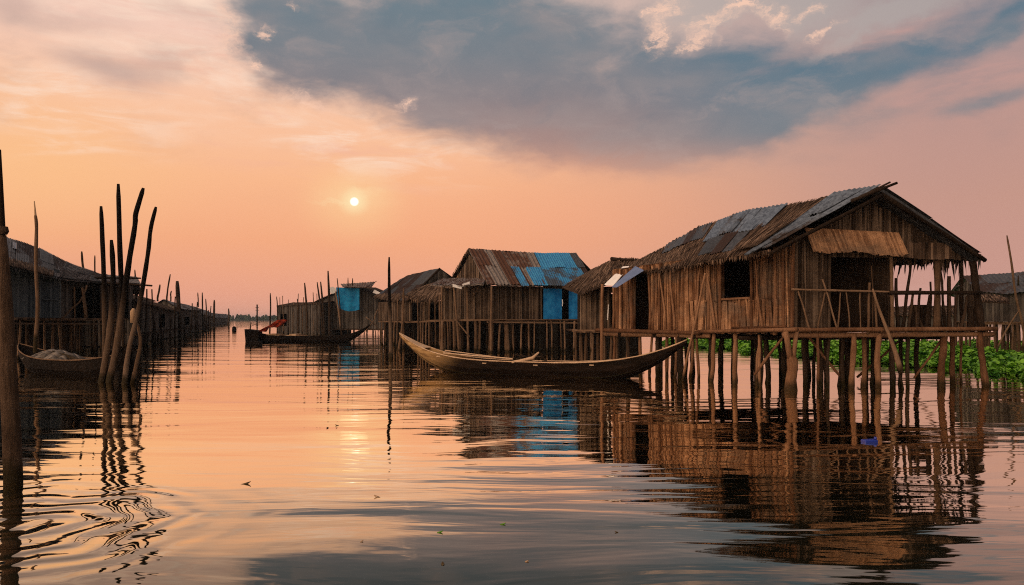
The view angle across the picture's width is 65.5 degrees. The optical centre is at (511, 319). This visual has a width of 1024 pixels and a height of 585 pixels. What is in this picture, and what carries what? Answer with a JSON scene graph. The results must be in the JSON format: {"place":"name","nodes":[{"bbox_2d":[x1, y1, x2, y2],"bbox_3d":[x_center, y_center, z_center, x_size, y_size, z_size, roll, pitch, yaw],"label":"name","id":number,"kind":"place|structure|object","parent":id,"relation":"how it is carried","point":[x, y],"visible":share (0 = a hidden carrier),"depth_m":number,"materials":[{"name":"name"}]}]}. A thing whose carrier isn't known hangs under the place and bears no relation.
{"place":"outdoors","nodes":[
{"label":"outdoors","id":0,"kind":"place"},
{"bbox_2d":[230,320,275,320],"bbox_3d":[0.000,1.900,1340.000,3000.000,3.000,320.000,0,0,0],"label":"shore","id":1,"kind":"structure","parent":0,"point":[252,320],"depth_m":1189.41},
{"bbox_2d":[230,314,276,320],"bbox_3d":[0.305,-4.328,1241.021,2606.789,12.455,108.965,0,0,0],"label":"treeline","id":2,"kind":"object","parent":1,"relation":"on","point":[246,317],"visible":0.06,"depth_m":1214.30,"materials":[{"name":"green plant"}]},
{"bbox_2d":[0,321,1023,584],"bbox_3d":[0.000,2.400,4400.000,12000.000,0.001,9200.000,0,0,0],"label":"water","id":3,"kind":"structure","parent":0,"point":[178,443],"depth_m":12.32,"materials":[{"name":"orange liquid"}]},
{"bbox_2d":[0,149,22,482],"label":"mooring post","id":4,"kind":"object","parent":3,"relation":"in","point":[12,460],"visible":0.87,"depth_m":11.72,"materials":[{"name":"brown wood"}]},
{"bbox_2d":[16,320,60,348],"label":"stilts","id":5,"kind":"object","parent":3,"relation":"on","point":[48,334],"visible":0.01,"depth_m":66.79,"materials":[{"name":"brown wood"}]},
{"bbox_2d":[17,343,137,376],"bbox_3d":[-19.204,1.913,34.997,9.437,1.573,1.963,0,0,33],"label":"rowing boat","id":6,"kind":"object","parent":3,"relation":"on","point":[90,367],"visible":0.51,"depth_m":34.09,"materials":[{"name":"brown wood"}]},
{"bbox_2d":[33,201,39,352],"bbox_3d":[-20.300,-1.798,34.004,0.277,6.504,0.183,0,0,0],"label":"mooring pole","id":7,"kind":"object","parent":6,"relation":"in","point":[36,330],"visible":1,"depth_m":33.95,"materials":[{"name":"brown wood"}]},
{"bbox_2d":[21,349,88,359],"bbox_3d":[-20.522,1.593,35.814,3.242,0.540,1.380,0,0,32],"label":"cloth cover","id":8,"kind":"object","parent":6,"relation":"in","point":[49,354],"visible":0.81,"depth_m":35.28,"materials":[{"name":"grey fabric"}]},
{"bbox_2d":[61,353,78,358],"bbox_3d":[-19.221,1.660,34.809,1.509,0.329,0.180,0,0,32],"label":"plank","id":9,"kind":"object","parent":6,"relation":"on","point":[70,356],"visible":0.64,"depth_m":34.84,"materials":[{"name":"brown wood"}]},
{"bbox_2d":[7,237,152,359],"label":"stilt house","id":10,"kind":"structure","parent":3,"relation":"on","point":[70,296],"depth_m":51.66,"materials":[{"name":"wood"}]},
{"bbox_2d":[81,251,83,267],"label":"mooring pole","id":11,"kind":"object","parent":10,"relation":"on","point":[82,262],"visible":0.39,"depth_m":59.94,"materials":[{"name":"brown wood"}]},
{"bbox_2d":[94,255,95,271],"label":"mooring pole","id":12,"kind":"object","parent":10,"relation":"on","point":[94,263],"visible":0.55,"depth_m":61.97,"materials":[{"name":"brown wood"}]},
{"bbox_2d":[99,206,106,376],"bbox_3d":[-16.930,-1.136,33.000,0.312,7.107,0.221,0,0,0],"label":"mooring pole","id":13,"kind":"object","parent":3,"relation":"in","point":[103,275],"visible":0.74,"depth_m":32.92,"materials":[{"name":"brown wood"}]},
{"bbox_2d":[98,240,115,381],"bbox_3d":[-15.570,-0.076,30.605,0.685,5.956,0.274,0,0,0],"label":"mooring pole","id":14,"kind":"object","parent":3,"relation":"in","point":[107,344],"visible":0.81,"depth_m":30.52,"materials":[{"name":"brown wood"}]},
{"bbox_2d":[108,184,123,368],"bbox_3d":[-15.475,-1.169,31.003,0.712,8.206,0.213,0,0,0],"label":"mooring pole","id":15,"kind":"object","parent":3,"relation":"in","point":[119,240],"visible":0.42,"depth_m":30.93,"materials":[{"name":"brown wood"}]},
{"bbox_2d":[82,295,157,346],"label":"reed hut","id":16,"kind":"object","parent":3,"relation":"on","point":[86,337],"visible":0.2,"depth_m":70.26,"materials":[{"name":"brown wood"}]},
{"bbox_2d":[108,343,136,380],"bbox_3d":[-16.274,1.765,33.101,1.058,1.870,6.855,0,0,-32],"label":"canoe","id":17,"kind":"object","parent":3,"relation":"on","point":[118,375],"visible":0.32,"depth_m":30.81,"materials":[{"name":"brown wood"}]},
{"bbox_2d":[106,188,144,382],"bbox_3d":[-14.769,-1.092,30.405,1.497,7.876,0.294,0,0,0],"label":"mooring pole","id":18,"kind":"object","parent":3,"relation":"in","point":[116,346],"visible":0.86,"depth_m":30.32,"materials":[{"name":"brown wood"}]},
{"bbox_2d":[130,324,141,382],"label":"mooring pole","id":19,"kind":"object","parent":3,"relation":"in","point":[133,377],"visible":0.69,"depth_m":29.85,"materials":[{"name":"brown wood"}]},
{"bbox_2d":[130,308,135,322],"bbox_3d":[-14.173,-0.144,29.800,0.198,0.544,0.197,0,0,0],"label":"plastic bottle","id":20,"kind":"object","parent":19,"relation":"on","point":[132,313],"visible":0.89,"depth_m":29.72,"materials":[{"name":"beige plastic"}]},
{"bbox_2d":[135,291,139,345],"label":"stake","id":21,"kind":"object","parent":3,"relation":"in","point":[136,306],"visible":0.38,"depth_m":67.64,"materials":[{"name":"brown wood"}]},
{"bbox_2d":[121,207,156,383],"bbox_3d":[-13.853,-0.643,29.600,1.327,7.099,0.219,0,0,0],"label":"mooring pole","id":22,"kind":"object","parent":3,"relation":"in","point":[136,317],"visible":0.85,"depth_m":29.54,"materials":[{"name":"brown wood"}]},
{"bbox_2d":[138,286,140,330],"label":"stake","id":23,"kind":"object","parent":3,"relation":"in","point":[140,315],"visible":0.26,"depth_m":68.22,"materials":[{"name":"brown wood"}]},
{"bbox_2d":[144,289,147,345],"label":"stake","id":24,"kind":"object","parent":3,"relation":"in","point":[145,329],"visible":0.86,"depth_m":70.58,"materials":[{"name":"brown wood"}]},
{"bbox_2d":[152,308,154,343],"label":"stake","id":25,"kind":"object","parent":3,"relation":"in","point":[153,338],"visible":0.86,"depth_m":76.55,"materials":[{"name":"brown wood"}]},
{"bbox_2d":[151,289,155,343],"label":"stake","id":26,"kind":"object","parent":3,"relation":"in","point":[154,317],"visible":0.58,"depth_m":78.11,"materials":[{"name":"brown wood"}]},
{"bbox_2d":[159,311,162,341],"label":"stake","id":27,"kind":"object","parent":3,"relation":"in","point":[161,338],"visible":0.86,"depth_m":83.24,"materials":[{"name":"brown wood"}]},
{"bbox_2d":[150,302,182,339],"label":"reed hut","id":28,"kind":"object","parent":3,"relation":"on","point":[167,312],"visible":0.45,"depth_m":99.27,"materials":[{"name":"brown wood"}]},
{"bbox_2d":[157,284,160,300],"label":"mooring pole","id":29,"kind":"object","parent":28,"relation":"on","point":[158,292],"visible":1,"depth_m":91.92,"materials":[{"name":"brown wood"}]},
{"bbox_2d":[166,274,170,300],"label":"mooring pole","id":30,"kind":"object","parent":28,"relation":"on","point":[168,288],"visible":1,"depth_m":94.93,"materials":[{"name":"brown wood"}]},
{"bbox_2d":[174,296,175,338],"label":"stake","id":31,"kind":"object","parent":3,"relation":"in","point":[175,318],"visible":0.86,"depth_m":98.56,"materials":[{"name":"brown wood"}]},
{"bbox_2d":[175,281,181,335],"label":"mooring pole","id":32,"kind":"object","parent":3,"relation":"in","point":[177,287],"visible":0.5,"depth_m":111.75,"materials":[{"name":"brown wood"}]},
{"bbox_2d":[178,297,181,337],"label":"stake","id":33,"kind":"object","parent":3,"relation":"in","point":[180,318],"visible":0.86,"depth_m":104.67,"materials":[{"name":"brown wood"}]},
{"bbox_2d":[157,299,204,333],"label":"reed hut","id":34,"kind":"object","parent":3,"relation":"on","point":[186,309],"visible":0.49,"depth_m":138.65,"materials":[{"name":"wood"}]},
{"bbox_2d":[190,303,192,334],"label":"stake","id":35,"kind":"object","parent":3,"relation":"in","point":[191,321],"visible":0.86,"depth_m":121.99,"materials":[{"name":"brown wood"}]},
{"bbox_2d":[194,307,196,333],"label":"stake","id":36,"kind":"object","parent":3,"relation":"in","point":[195,319],"visible":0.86,"depth_m":129.90,"materials":[{"name":"brown wood"}]},
{"bbox_2d":[196,302,197,332],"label":"stake","id":37,"kind":"object","parent":3,"relation":"in","point":[197,318],"visible":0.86,"depth_m":135.32,"materials":[{"name":"brown wood"}]},
{"bbox_2d":[202,292,202,327],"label":"mooring pole","id":38,"kind":"object","parent":3,"relation":"in","point":[202,309],"visible":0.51,"depth_m":159.88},
{"bbox_2d":[201,310,212,328],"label":"reed hut","id":39,"kind":"object","parent":3,"relation":"on","point":[204,311],"visible":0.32,"depth_m":218.78,"materials":[{"name":"wood"}]},
{"bbox_2d":[213,300,215,328],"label":"mooring pole","id":40,"kind":"object","parent":3,"relation":"in","point":[214,327],"visible":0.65,"depth_m":199.78,"materials":[{"name":"brown wood"}]},
{"bbox_2d":[212,313,230,324],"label":"reed hut","id":41,"kind":"object","parent":3,"relation":"on","point":[221,319],"visible":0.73,"depth_m":351.92,"materials":[{"name":"wood"}]},
{"bbox_2d":[227,308,229,325],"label":"mooring pole","id":42,"kind":"object","parent":3,"relation":"in","point":[228,317],"visible":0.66,"depth_m":299.75,"materials":[{"name":"brown wood"}]},
{"bbox_2d":[255,304,258,323],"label":"utility pole","id":43,"kind":"object","parent":3,"relation":"in","point":[256,307],"visible":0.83,"depth_m":419.73,"materials":[{"name":"brown wood"}]},
{"bbox_2d":[269,293,270,332],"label":"mooring pole","id":44,"kind":"object","parent":3,"relation":"in","point":[270,315],"visible":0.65,"depth_m":139.90,"materials":[{"name":"brown wood"}]},
{"bbox_2d":[276,296,277,332],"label":"mooring pole","id":45,"kind":"object","parent":3,"relation":"in","point":[277,311],"visible":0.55,"depth_m":137.93,"materials":[{"name":"brown wood"}]},
{"bbox_2d":[288,300,288,332],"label":"stake","id":46,"kind":"object","parent":3,"relation":"in","point":[288,316],"visible":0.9,"depth_m":143.40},
{"bbox_2d":[297,299,298,333],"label":"mooring pole","id":47,"kind":"object","parent":3,"relation":"in","point":[298,315],"visible":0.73,"depth_m":134.92,"materials":[{"name":"brown wood"}]},
{"bbox_2d":[297,294,298,332],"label":"stake","id":48,"kind":"object","parent":3,"relation":"in","point":[297,315],"visible":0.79,"depth_m":138.37,"materials":[{"name":"brown wood"}]},
{"bbox_2d":[302,297,303,332],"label":"stake","id":49,"kind":"object","parent":3,"relation":"in","point":[302,316],"visible":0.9,"depth_m":135.88,"materials":[{"name":"brown wood"}]},
{"bbox_2d":[304,283,307,334],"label":"mooring pole","id":50,"kind":"object","parent":3,"relation":"in","point":[306,307],"visible":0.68,"depth_m":124.88,"materials":[{"name":"brown wood"}]},
{"bbox_2d":[244,321,369,341],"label":"canoe","id":51,"kind":"object","parent":3,"relation":"on","point":[252,335],"visible":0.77,"depth_m":85.20,"materials":[{"name":"brown wood"}]},
{"bbox_2d":[259,320,286,331],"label":"cloth bundle","id":52,"kind":"object","parent":51,"relation":"on","point":[277,323],"visible":1,"depth_m":85.66,"materials":[{"name":"red fabric"}]},
{"bbox_2d":[278,301,350,333],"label":"stilt hut","id":53,"kind":"object","parent":3,"relation":"on","point":[312,314],"visible":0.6,"depth_m":135.17,"materials":[{"name":"brown wood"}]},
{"bbox_2d":[317,304,317,333],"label":"stake","id":54,"kind":"object","parent":3,"relation":"in","point":[317,318],"visible":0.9,"depth_m":128.44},
{"bbox_2d":[317,282,322,335],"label":"mooring pole","id":55,"kind":"object","parent":3,"relation":"in","point":[320,309],"visible":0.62,"depth_m":117.90,"materials":[{"name":"brown wood"}]},
{"bbox_2d":[320,282,325,335],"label":"mooring pole","id":56,"kind":"object","parent":3,"relation":"in","point":[324,332],"visible":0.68,"depth_m":116.89,"materials":[{"name":"brown wood"}]},
{"bbox_2d":[327,271,330,335],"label":"mooring pole","id":57,"kind":"object","parent":3,"relation":"in","point":[329,317],"visible":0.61,"depth_m":104.89,"materials":[{"name":"brown wood"}]},
{"bbox_2d":[335,291,339,324],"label":"mooring pole","id":58,"kind":"object","parent":3,"relation":"on","point":[337,307],"visible":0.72,"depth_m":123.89,"materials":[{"name":"brown wood"}]},
{"bbox_2d":[337,278,341,334],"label":"mooring pole","id":59,"kind":"object","parent":3,"relation":"in","point":[339,308],"visible":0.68,"depth_m":94.94,"materials":[{"name":"brown wood"}]},
{"bbox_2d":[314,281,383,333],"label":"stilt hut","id":60,"kind":"object","parent":3,"relation":"on","point":[364,315],"visible":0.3,"depth_m":129.02,"materials":[{"name":"wood"}]},
{"bbox_2d":[330,287,335,293],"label":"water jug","id":61,"kind":"object","parent":60,"relation":"hanging from","point":[332,290],"visible":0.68,"depth_m":125.71,"materials":[{"name":"white plastic"}]},
{"bbox_2d":[336,287,358,310],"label":"tarpaulin","id":62,"kind":"object","parent":60,"relation":"hanging from","point":[349,299],"visible":0.91,"depth_m":125.91,"materials":[{"name":"blue plastic"}]},
{"bbox_2d":[388,257,392,357],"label":"mooring pole","id":63,"kind":"object","parent":3,"relation":"in","point":[390,320],"visible":0.74,"depth_m":49.91,"materials":[{"name":"brown wood"}]},
{"bbox_2d":[397,288,404,349],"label":"mooring pole","id":64,"kind":"object","parent":3,"relation":"in","point":[401,330],"visible":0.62,"depth_m":61.93,"materials":[{"name":"brown wood"}]},
{"bbox_2d":[373,268,473,347],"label":"stilt house","id":65,"kind":"structure","parent":3,"relation":"on","point":[422,296],"depth_m":72.33,"materials":[{"name":"wood"}]},
{"bbox_2d":[426,248,591,352],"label":"stilt house","id":66,"kind":"structure","parent":3,"relation":"on","point":[514,296],"depth_m":59.54,"materials":[{"name":"brown wood"}]},
{"bbox_2d":[543,288,562,318],"bbox_3d":[3.112,-1.175,59.978,1.585,2.310,0.181,0,0,-23],"label":"door","id":67,"kind":"structure","parent":66,"relation":"in","point":[552,298],"depth_m":60.02,"materials":[{"name":"blue paint"}]},
{"bbox_2d":[569,291,576,318],"bbox_3d":[4.866,-1.175,60.868,1.171,2.310,0.036,0,0,-23],"label":"door","id":68,"kind":"structure","parent":66,"relation":"in","point":[572,296],"depth_m":60.74,"materials":[{"name":"blue paint"}]},
{"bbox_2d":[384,307,637,343],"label":"reed hut","id":69,"kind":"object","parent":3,"relation":"on","point":[539,332],"visible":0.03,"depth_m":82.86,"materials":[{"name":"brown wood"}]},
{"bbox_2d":[399,333,686,377],"bbox_3d":[0.739,1.615,34.599,14.006,1.970,1.309,0,0,29],"label":"pirogue","id":70,"kind":"object","parent":3,"relation":"on","point":[627,367],"visible":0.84,"depth_m":33.68,"materials":[{"name":"brown wood"}]},
{"bbox_2d":[445,350,512,359],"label":"punting pole","id":71,"kind":"object","parent":70,"relation":"in","point":[469,353],"visible":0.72,"depth_m":36.47,"materials":[{"name":"brown wood"}]},
{"bbox_2d":[443,352,541,360],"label":"punting pole","id":72,"kind":"object","parent":70,"relation":"on","point":[484,356],"visible":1,"depth_m":35.55,"materials":[{"name":"brown wood"}]},
{"bbox_2d":[512,352,538,362],"bbox_3d":[0.583,1.642,34.272,1.204,0.505,0.159,0,0,0],"label":"curved branch","id":73,"kind":"object","parent":70,"relation":"on","point":[530,358],"visible":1,"depth_m":34.21,"materials":[{"name":"brown wood"}]},
{"bbox_2d":[511,353,546,360],"bbox_3d":[0.750,1.680,34.597,1.551,0.459,0.945,0,0,0],"label":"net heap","id":74,"kind":"object","parent":70,"relation":"in","point":[521,356],"visible":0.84,"depth_m":34.53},
{"bbox_2d":[562,257,642,360],"bbox_3d":[4.976,-0.205,43.120,5.766,6.023,16.934,0,0,15],"label":"stilt hut","id":75,"kind":"object","parent":3,"relation":"on","point":[594,301],"visible":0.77,"depth_m":39.24,"materials":[{"name":"brown wood"}]},
{"bbox_2d":[681,273,705,380],"bbox_3d":[6.979,0.380,30.617,0.126,4.269,1.429,0,0,-28],"label":"leaning pole","id":76,"kind":"object","parent":3,"relation":"in","point":[690,343],"visible":0.94,"depth_m":30.61,"materials":[{"name":"brown wood"}]},
{"bbox_2d":[595,181,997,390],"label":"stilt house","id":77,"kind":"structure","parent":3,"relation":"on","point":[815,272],"depth_m":28.48,"materials":[{"name":"brown wood"}]},
{"bbox_2d":[655,337,1023,379],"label":"water plants","id":78,"kind":"object","parent":3,"relation":"on","point":[1008,362],"visible":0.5,"depth_m":45.12,"materials":[{"name":"green plant"}]},
{"bbox_2d":[996,311,1018,351],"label":"mooring pole","id":79,"kind":"object","parent":78,"relation":"in","point":[1003,335],"visible":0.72,"depth_m":43.97,"materials":[{"name":"brown wood"}]},
{"bbox_2d":[1006,235,1023,352],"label":"mooring pole","id":80,"kind":"object","parent":78,"relation":"in","point":[1016,299],"visible":0.86,"depth_m":43.95,"materials":[{"name":"brown wood"}]},
{"bbox_2d":[861,437,877,442],"bbox_3d":[7.007,2.390,15.615,0.268,0.180,0.180,0,0,-7],"label":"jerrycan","id":81,"kind":"object","parent":3,"relation":"on","point":[869,440],"visible":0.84,"depth_m":15.54,"materials":[{"name":"blue plastic"}]},
{"bbox_2d":[899,374,903,388],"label":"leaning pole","id":82,"kind":"object","parent":3,"relation":"in","point":[900,376],"visible":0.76,"depth_m":27.35,"materials":[{"name":"brown wood"}]},
{"bbox_2d":[894,305,976,341],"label":"stilt hut","id":83,"kind":"object","parent":3,"relation":"on","point":[901,308],"visible":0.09,"depth_m":76.59,"materials":[{"name":"brown wood"}]},
{"bbox_2d":[951,271,1023,351],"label":"stilt hut","id":84,"kind":"object","parent":3,"relation":"on","point":[997,314],"visible":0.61,"depth_m":49.46,"materials":[{"name":"wood"}]},
{"bbox_2d":[0,0,1023,318],"label":"sky","id":85,"kind":"structure","parent":0,"point":[277,146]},
{"bbox_2d":[872,288,903,373],"bbox_3d":[12.894,0.406,27.367,1.088,2.935,0.190,0,0,4],"label":"leaning pole","id":86,"kind":"object","parent":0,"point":[898,363],"visible":1,"depth_m":27.33,"materials":[{"name":"brown wood"}]},
{"bbox_2d":[981,293,1009,303],"bbox_3d":[27.893,-1.260,46.465,1.938,0.794,2.440,0,0,31],"label":"thatch awning","id":87,"kind":"object","parent":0,"point":[988,298],"visible":0.73,"depth_m":45.97,"materials":[{"name":"beige wicker"}]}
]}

